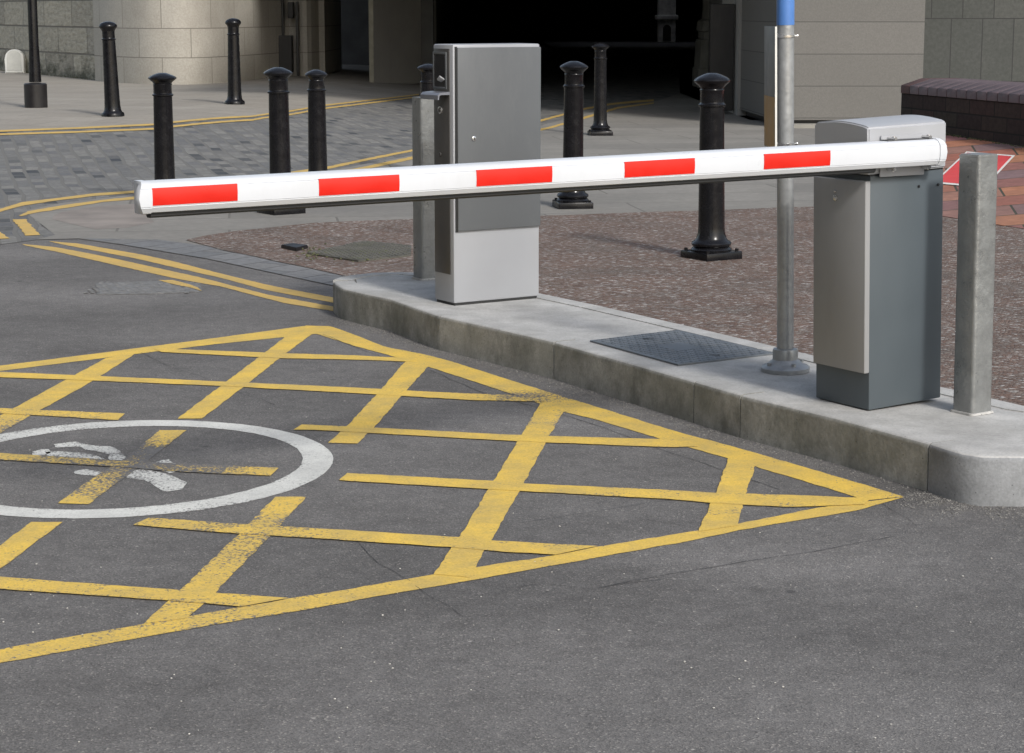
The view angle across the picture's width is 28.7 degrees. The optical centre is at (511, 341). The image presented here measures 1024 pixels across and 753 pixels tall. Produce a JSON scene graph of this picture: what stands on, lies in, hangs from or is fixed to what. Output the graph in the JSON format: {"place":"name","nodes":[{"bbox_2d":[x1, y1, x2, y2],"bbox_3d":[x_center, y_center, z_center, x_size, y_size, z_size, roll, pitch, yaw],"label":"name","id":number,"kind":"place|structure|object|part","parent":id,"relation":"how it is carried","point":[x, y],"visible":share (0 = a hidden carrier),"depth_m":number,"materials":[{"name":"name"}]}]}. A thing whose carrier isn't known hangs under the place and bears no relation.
{"place":"outdoors","nodes":[
{"label":"outdoors","id":0,"kind":"place"},
{"bbox_2d":[0,64,420,129],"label":"pavement","id":1,"kind":"structure","parent":0,"point":[75,102],"depth_m":29.06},
{"bbox_2d":[4,49,25,72],"bbox_3d":[-9.945,-5.597,40.031,0.379,0.474,0.166,0,9,0],"label":"marker stone","id":2,"kind":"object","parent":1,"relation":"on","point":[14,59],"visible":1,"depth_m":39.96,"materials":[{"name":"white stone"}]},
{"bbox_2d":[24,0,47,107],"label":"street lamp","id":3,"kind":"object","parent":1,"relation":"on","point":[35,95],"visible":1,"depth_m":25.58,"materials":[{"name":"black metal"}]},
{"bbox_2d":[0,0,94,79],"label":"rough stone wall","id":4,"kind":"structure","parent":1,"relation":"on","point":[66,36],"depth_m":37.95,"materials":[{"name":"grey stone"}]},
{"bbox_2d":[99,21,124,116],"bbox_3d":[-4.764,-3.225,23.733,0.270,1.120,0.270,-1,10,0],"label":"bollard","id":5,"kind":"object","parent":1,"relation":"on","point":[112,107],"visible":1,"depth_m":23.68,"materials":[{"name":"black metal"}]},
{"bbox_2d":[93,0,341,84],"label":"curved stone wall","id":6,"kind":"structure","parent":1,"relation":"on","point":[184,42],"depth_m":34.59,"materials":[{"name":"beige stone"}]},
{"bbox_2d":[225,18,244,104],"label":"bollard","id":7,"kind":"object","parent":1,"relation":"on","point":[234,95],"visible":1,"depth_m":26.66,"materials":[{"name":"black metal"}]},
{"bbox_2d":[369,0,435,83],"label":"concrete pillar","id":8,"kind":"structure","parent":1,"relation":"on","point":[394,41],"depth_m":37.37,"materials":[{"name":"concrete"}]},
{"bbox_2d":[0,38,694,243],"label":"cobbled street","id":9,"kind":"structure","parent":0,"point":[33,167],"depth_m":20.94,"materials":[{"name":"grey stone"}]},
{"bbox_2d":[531,36,697,59],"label":"underpass kerb","id":10,"kind":"structure","parent":9,"relation":"on","point":[579,47],"depth_m":79.93,"materials":[{"name":"black concrete"}]},
{"bbox_2d":[24,60,814,282],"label":"forecourt","id":11,"kind":"structure","parent":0,"point":[670,124],"depth_m":16.07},
{"bbox_2d":[52,204,153,228],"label":"patched forecourt","id":12,"kind":"structure","parent":11,"relation":"on","point":[111,216],"depth_m":14.19,"materials":[{"name":"grey concrete"}]},
{"bbox_2d":[148,73,175,179],"bbox_3d":[-2.659,-1.546,15.280,0.262,0.997,0.262,-2,10,-12],"label":"bollard","id":13,"kind":"object","parent":11,"relation":"on","point":[164,161],"visible":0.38,"depth_m":15.21,"materials":[{"name":"black metal"}]},
{"bbox_2d":[84,238,343,284],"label":"kerb setts","id":14,"kind":"structure","parent":11,"relation":"on","point":[212,253],"depth_m":11.89,"materials":[{"name":"grey stone"}]},
{"bbox_2d":[257,67,305,214],"bbox_3d":[-1.677,-1.440,14.442,0.262,1.061,0.262,-7,11,-35],"label":"bollard","id":15,"kind":"object","parent":11,"relation":"on","point":[278,92],"visible":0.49,"depth_m":14.37,"materials":[{"name":"black metal"}]},
{"bbox_2d":[305,70,327,171],"bbox_3d":[-1.593,-1.720,16.359,0.262,0.989,0.262,-4,11,-20],"label":"bollard","id":16,"kind":"object","parent":11,"relation":"on","point":[317,145],"visible":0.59,"depth_m":16.29,"materials":[{"name":"black metal"}]},
{"bbox_2d":[412,64,433,165],"bbox_3d":[-0.758,-2.027,18.219,0.262,0.989,0.262,-3,10,-20],"label":"bollard","id":17,"kind":"object","parent":11,"relation":"on","point":[426,71],"visible":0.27,"depth_m":18.10,"materials":[{"name":"black metal"}]},
{"bbox_2d":[552,61,592,208],"bbox_3d":[0.455,-1.523,14.838,0.262,1.096,0.262,-1,10,-10],"label":"bollard","id":18,"kind":"object","parent":11,"relation":"on","point":[573,86],"visible":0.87,"depth_m":14.77,"materials":[{"name":"black paint"}]},
{"bbox_2d":[587,43,612,135],"bbox_3d":[1.040,-2.957,23.540,0.262,1.093,0.262,-1,9,-8],"label":"bollard","id":19,"kind":"object","parent":11,"relation":"on","point":[599,127],"visible":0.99,"depth_m":23.49,"materials":[{"name":"black metal"}]},
{"bbox_2d":[740,0,924,127],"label":"clad pier","id":20,"kind":"structure","parent":11,"relation":"on","point":[854,59],"depth_m":25.18,"materials":[{"name":"stone"}]},
{"bbox_2d":[923,0,1023,82],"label":"panelled wall","id":21,"kind":"structure","parent":11,"relation":"on","point":[975,39],"depth_m":26.90,"materials":[{"name":"stone"}]},
{"bbox_2d":[0,35,1023,752],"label":"road","id":22,"kind":"structure","parent":0,"point":[316,477],"depth_m":5.37,"materials":[{"name":"grey asphalt"}]},
{"bbox_2d":[84,281,201,294],"bbox_3d":[-1.932,-0.284,10.610,0.629,0.005,0.519,0,9,0],"label":"gully cover","id":23,"kind":"object","parent":22,"relation":"on","point":[132,288],"visible":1,"depth_m":10.56,"materials":[{"name":"metal"}]},
{"bbox_2d":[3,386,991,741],"bbox_3d":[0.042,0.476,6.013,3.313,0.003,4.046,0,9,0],"label":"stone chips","id":24,"kind":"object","parent":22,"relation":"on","point":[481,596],"visible":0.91,"depth_m":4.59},
{"bbox_2d":[341,0,721,83],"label":"underpass","id":25,"kind":"object","parent":22,"relation":"on","point":[502,18],"visible":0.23,"depth_m":106.54,"materials":[{"name":"stone"}]},
{"bbox_2d":[321,320,1023,529],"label":"grit","id":26,"kind":"object","parent":22,"relation":"on","point":[936,498],"visible":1,"depth_m":6.44,"materials":[{"name":"grey gravel"}]},
{"bbox_2d":[333,272,1023,506],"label":"traffic island","id":27,"kind":"structure","parent":22,"relation":"on","point":[935,446],"depth_m":7.18,"materials":[{"name":"concrete"}]},
{"bbox_2d":[412,97,434,279],"bbox_3d":[-0.427,-0.747,9.800,0.107,0.890,0.107,-6,11,-32],"label":"guard post","id":28,"kind":"object","parent":27,"relation":"on","point":[423,211],"visible":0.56,"depth_m":9.77,"materials":[{"name":"silver metal"}]},
{"bbox_2d":[420,43,540,305],"bbox_3d":[-0.135,-0.756,9.032,0.523,1.159,0.197,-6,11,-32],"label":"ticket machine","id":29,"kind":"object","parent":27,"relation":"on","point":[486,97],"visible":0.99,"depth_m":8.96,"materials":[{"name":"grey metal"}]},
{"bbox_2d":[433,52,446,88],"bbox_3d":[-0.321,-1.200,8.875,0.004,0.163,0.116,-6,11,-32],"label":"display window","id":30,"kind":"structure","parent":29,"relation":"in","point":[439,58],"depth_m":8.87,"materials":[{"name":"black glass"}]},
{"bbox_3d":[-0.058,-0.907,8.958,0.439,0.810,0.017,-6,11,-32],"label":"side door","id":31,"kind":"part","parent":29,"relation":"part of","materials":[{"name":"grey metal"}]},
{"bbox_2d":[134,115,946,409],"bbox_3d":[0.184,-0.157,5.999,2.893,0.956,0.352,-6,11,-32],"label":"parking barrier","id":32,"kind":"object","parent":27,"relation":"on","point":[878,200],"visible":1,"depth_m":6.50,"materials":[{"name":"grey metal"}]},
{"bbox_2d":[813,176,869,373],"bbox_3d":[1.087,-0.221,6.617,0.029,0.633,0.254,-8,12,-32],"label":"cabinet door","id":33,"kind":"structure","parent":32,"relation":"in","point":[841,205],"depth_m":6.60,"materials":[{"name":"paint"}]},
{"bbox_2d":[590,330,772,365],"bbox_3d":[0.650,0.022,7.849,0.464,0.008,0.678,-5,11,-29],"label":"manhole cover","id":34,"kind":"object","parent":27,"relation":"on","point":[677,347],"visible":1,"depth_m":7.82,"materials":[{"name":"metal"}]},
{"bbox_2d":[761,0,809,374],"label":"sign pole","id":35,"kind":"object","parent":27,"relation":"on","point":[779,86],"visible":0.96,"depth_m":7.21,"materials":[{"name":"metal"}]},
{"bbox_2d":[950,153,997,415],"bbox_3d":[1.510,-0.185,6.519,0.107,0.849,0.107,-7,11,-32],"label":"guard post","id":36,"kind":"object","parent":27,"relation":"on","point":[977,199],"visible":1,"depth_m":6.49,"materials":[{"name":"silver metal"}]},
{"bbox_2d":[692,0,745,115],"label":"stone abutment","id":37,"kind":"object","parent":22,"relation":"on","point":[719,30],"visible":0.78,"depth_m":28.32,"materials":[{"name":"grey stone"}]},
{"bbox_2d":[187,206,1023,405],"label":"brown paving","id":38,"kind":"structure","parent":0,"point":[635,263],"depth_m":11.40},
{"bbox_2d":[281,243,307,250],"bbox_3d":[-1.323,-0.578,12.300,0.130,0.024,0.244,-6,11,-32],"label":"cover plate","id":39,"kind":"object","parent":38,"relation":"on","point":[294,246],"visible":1,"depth_m":12.28,"materials":[{"name":"black metal"}]},
{"bbox_2d":[307,241,410,261],"bbox_3d":[-0.899,-0.551,12.161,0.728,0.017,0.761,-9,13,-44],"label":"drain cover","id":40,"kind":"object","parent":38,"relation":"on","point":[353,251],"visible":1,"depth_m":12.03,"materials":[{"name":"metal"}]},
{"bbox_2d":[0,69,1023,261],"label":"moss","id":41,"kind":"object","parent":38,"relation":"on","point":[313,253],"visible":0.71,"depth_m":17.18,"materials":[{"name":"green plant"}]},
{"bbox_2d":[681,73,741,261],"bbox_3d":[1.174,-1.019,11.759,0.262,1.103,0.262,-7,11,-31],"label":"bollard","id":42,"kind":"object","parent":38,"relation":"on","point":[711,242],"visible":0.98,"depth_m":11.71,"materials":[{"name":"black metal"}]},
{"bbox_2d":[654,0,677,42],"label":"niche pier","id":43,"kind":"structure","parent":0,"point":[666,17],"depth_m":84.82,"materials":[{"name":"stone"}]},
{"bbox_2d":[943,136,1023,228],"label":"paved bank","id":44,"kind":"structure","parent":0,"point":[1010,197],"depth_m":15.42,"materials":[{"name":"red brick"}]},
{"bbox_2d":[901,78,1023,145],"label":"brick wall","id":45,"kind":"structure","parent":44,"relation":"on","point":[990,110],"depth_m":18.13,"materials":[{"name":"brown brick"}]},
{"bbox_2d":[943,151,1014,184],"bbox_3d":[3.757,-1.398,16.225,0.460,0.145,2.041,4,10,21],"label":"road sign marking","id":46,"kind":"object","parent":44,"relation":"on","point":[951,175],"visible":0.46,"depth_m":16.20,"materials":[{"name":"red paint"}]}
]}

